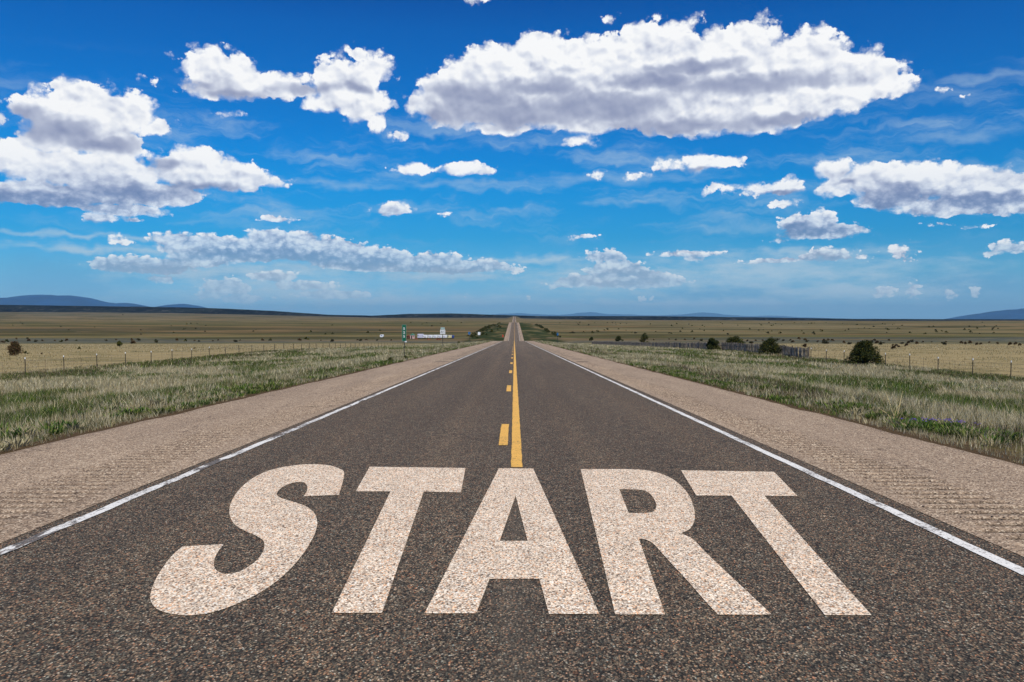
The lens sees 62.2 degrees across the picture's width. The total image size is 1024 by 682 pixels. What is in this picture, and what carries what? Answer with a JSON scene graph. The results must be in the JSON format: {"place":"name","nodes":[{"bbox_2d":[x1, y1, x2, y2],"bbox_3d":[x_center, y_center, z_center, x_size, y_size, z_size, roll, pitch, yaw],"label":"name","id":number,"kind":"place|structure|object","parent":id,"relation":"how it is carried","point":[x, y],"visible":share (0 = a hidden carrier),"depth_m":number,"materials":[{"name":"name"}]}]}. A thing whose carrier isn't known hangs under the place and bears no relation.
{"place":"outdoors","nodes":[
{"label":"outdoors","id":0,"kind":"place"},
{"bbox_2d":[0,295,205,307],"bbox_3d":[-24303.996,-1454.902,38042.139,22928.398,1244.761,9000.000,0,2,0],"label":"mountains","id":1,"kind":"structure","parent":0,"point":[62,300],"depth_m":36438.47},
{"bbox_2d":[0,316,513,542],"bbox_3d":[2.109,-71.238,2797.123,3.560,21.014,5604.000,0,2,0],"label":"road shoulder","id":2,"kind":"object","parent":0,"point":[24,507],"visible":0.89,"depth_m":12.35},
{"bbox_2d":[7,371,1021,538],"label":"gravel","id":3,"kind":"structure","parent":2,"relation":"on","point":[629,374],"depth_m":12.88,"materials":[{"name":"beige gravel"}]},
{"bbox_2d":[0,316,1023,681],"bbox_3d":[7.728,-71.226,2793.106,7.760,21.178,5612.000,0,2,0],"label":"road","id":4,"kind":"structure","parent":0,"point":[76,604],"depth_m":5.71,"materials":[{"name":"grey asphalt"}]},
{"bbox_2d":[0,328,510,554],"bbox_3d":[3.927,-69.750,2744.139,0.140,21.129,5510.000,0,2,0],"label":"edge line","id":5,"kind":"object","parent":4,"relation":"on","point":[38,536],"visible":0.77,"depth_m":8.88,"materials":[{"name":"white paint"}]},
{"bbox_2d":[499,424,508,444],"bbox_3d":[-0.129,1.525,14.002,0.143,0.072,3.000,0,2,0],"label":"dash","id":6,"kind":"object","parent":4,"relation":"on","point":[503,438],"visible":1,"depth_m":13.71,"materials":[{"name":"yellow paint"}]},
{"bbox_2d":[150,464,870,614],"bbox_3d":[0.078,1.561,7.756,6.037,0.139,5.762,0,2,0],"label":"painted word","id":7,"kind":"object","parent":4,"relation":"on","point":[190,580],"visible":1,"depth_m":6.47,"materials":[{"name":"beige paint"}]},
{"bbox_2d":[511,330,522,466],"bbox_3d":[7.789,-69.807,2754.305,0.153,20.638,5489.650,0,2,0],"label":"line","id":8,"kind":"object","parent":4,"relation":"on","point":[516,458],"visible":0.89,"depth_m":14.91,"materials":[{"name":"yellow paint"}]},
{"bbox_2d":[515,322,1023,574],"bbox_3d":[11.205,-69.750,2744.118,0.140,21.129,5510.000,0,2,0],"label":"edge line","id":9,"kind":"object","parent":4,"relation":"on","point":[987,555],"visible":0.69,"depth_m":8.18,"materials":[{"name":"white paint"}]},
{"bbox_2d":[0,312,1023,465],"bbox_3d":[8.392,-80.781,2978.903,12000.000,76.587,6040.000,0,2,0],"label":"ground","id":10,"kind":"structure","parent":0,"point":[89,328],"depth_m":718.03,"materials":[{"name":"plant"}]},
{"bbox_2d":[7,341,23,355],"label":"brown shrub","id":11,"kind":"object","parent":10,"relation":"on","point":[13,348],"visible":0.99,"depth_m":115.12,"materials":[{"name":"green plant"}]},
{"bbox_2d":[2,342,411,373],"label":"wire fence","id":12,"kind":"object","parent":10,"relation":"on","point":[158,357],"visible":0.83,"depth_m":86.31,"materials":[{"name":"metal"}]},
{"bbox_2d":[402,325,406,355],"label":"mile marker","id":13,"kind":"object","parent":10,"relation":"on","point":[404,333],"visible":0.98,"depth_m":66.17,"materials":[{"name":"metal"}]},
{"bbox_2d":[440,327,444,344],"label":"route sign","id":14,"kind":"object","parent":10,"relation":"on","point":[442,331],"visible":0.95,"depth_m":113.60,"materials":[{"name":"metal"}]},
{"bbox_2d":[0,351,1022,451],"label":"leafy weeds","id":15,"kind":"object","parent":10,"relation":"on","point":[911,424],"visible":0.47,"depth_m":17.61,"materials":[{"name":"green plant"}]},
{"bbox_2d":[0,340,1023,462],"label":"dry grass","id":16,"kind":"structure","parent":10,"relation":"on","point":[106,386],"depth_m":41.14,"materials":[{"name":"beige plant"}]},
{"bbox_2d":[0,341,1023,461],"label":"green grass","id":17,"kind":"structure","parent":10,"relation":"on","point":[894,384],"depth_m":41.45,"materials":[{"name":"green plant"}]},
{"bbox_2d":[0,341,1023,451],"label":"roadside weeds","id":18,"kind":"object","parent":10,"relation":"on","point":[754,379],"visible":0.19,"depth_m":35.89,"materials":[{"name":"green plant"}]},
{"bbox_2d":[0,344,1023,375],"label":"field grass","id":19,"kind":"structure","parent":10,"relation":"on","point":[272,346],"depth_m":166.03,"materials":[{"name":"plant"}]},
{"bbox_2d":[639,334,647,341],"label":"juniper","id":20,"kind":"object","parent":10,"relation":"on","point":[644,338],"visible":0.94,"depth_m":460.23,"materials":[{"name":"green plant"}]},
{"bbox_2d":[592,341,809,357],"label":"slat fence","id":21,"kind":"object","parent":10,"relation":"on","point":[791,351],"visible":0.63,"depth_m":144.69,"materials":[{"name":"grey wood"}]},
{"bbox_2d":[706,338,720,349],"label":"juniper","id":22,"kind":"object","parent":10,"relation":"on","point":[712,343],"visible":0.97,"depth_m":146.77,"materials":[{"name":"green plant"}]},
{"bbox_2d":[723,336,743,349],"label":"juniper","id":23,"kind":"object","parent":10,"relation":"on","point":[733,339],"visible":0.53,"depth_m":148.07,"materials":[{"name":"green plant"}]},
{"bbox_2d":[757,337,785,354],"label":"juniper","id":24,"kind":"object","parent":10,"relation":"on","point":[770,345],"visible":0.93,"depth_m":115.28,"materials":[{"name":"green plant"}]},
{"bbox_2d":[844,339,884,363],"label":"juniper","id":25,"kind":"object","parent":10,"relation":"on","point":[863,351],"visible":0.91,"depth_m":87.27,"materials":[{"name":"green plant"}]},
{"bbox_2d":[879,391,908,419],"bbox_3d":[7.538,1.297,16.823,0.546,0.551,0.919,0,2,14],"label":"dry weed","id":26,"kind":"object","parent":10,"relation":"on","point":[896,409],"visible":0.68,"depth_m":16.61,"materials":[{"name":"beige plant"}]},
{"bbox_2d":[811,350,1022,375],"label":"wire fence","id":27,"kind":"object","parent":10,"relation":"on","point":[1011,367],"visible":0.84,"depth_m":71.96,"materials":[{"name":"metal"}]},
{"bbox_2d":[902,418,980,424],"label":"wildflowers","id":28,"kind":"object","parent":10,"relation":"on","point":[949,419],"visible":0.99,"depth_m":15.36,"materials":[{"name":"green plant"}]},
{"bbox_2d":[0,305,1023,320],"bbox_3d":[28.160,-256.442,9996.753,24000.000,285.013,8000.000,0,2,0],"label":"hills","id":29,"kind":"structure","parent":0,"point":[52,308],"depth_m":6490.52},
{"bbox_2d":[0,0,1023,318],"label":"sky","id":30,"kind":"structure","parent":0,"point":[846,159],"materials":[{"name":"blue"}]},
{"bbox_2d":[492,312,843,318],"bbox_3d":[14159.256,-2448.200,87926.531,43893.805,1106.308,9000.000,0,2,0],"label":"mountains","id":31,"kind":"structure","parent":0,"point":[702,314],"depth_m":85746.15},
{"bbox_2d":[515,316,1023,556],"bbox_3d":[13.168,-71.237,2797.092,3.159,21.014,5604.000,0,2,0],"label":"road shoulder","id":32,"kind":"object","parent":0,"point":[952,490],"visible":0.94,"depth_m":11.38},
{"bbox_2d":[948,308,1023,318],"bbox_3d":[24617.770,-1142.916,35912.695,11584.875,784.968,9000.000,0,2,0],"label":"mountains","id":33,"kind":"structure","parent":0,"point":[1011,314],"depth_m":35354.93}
]}

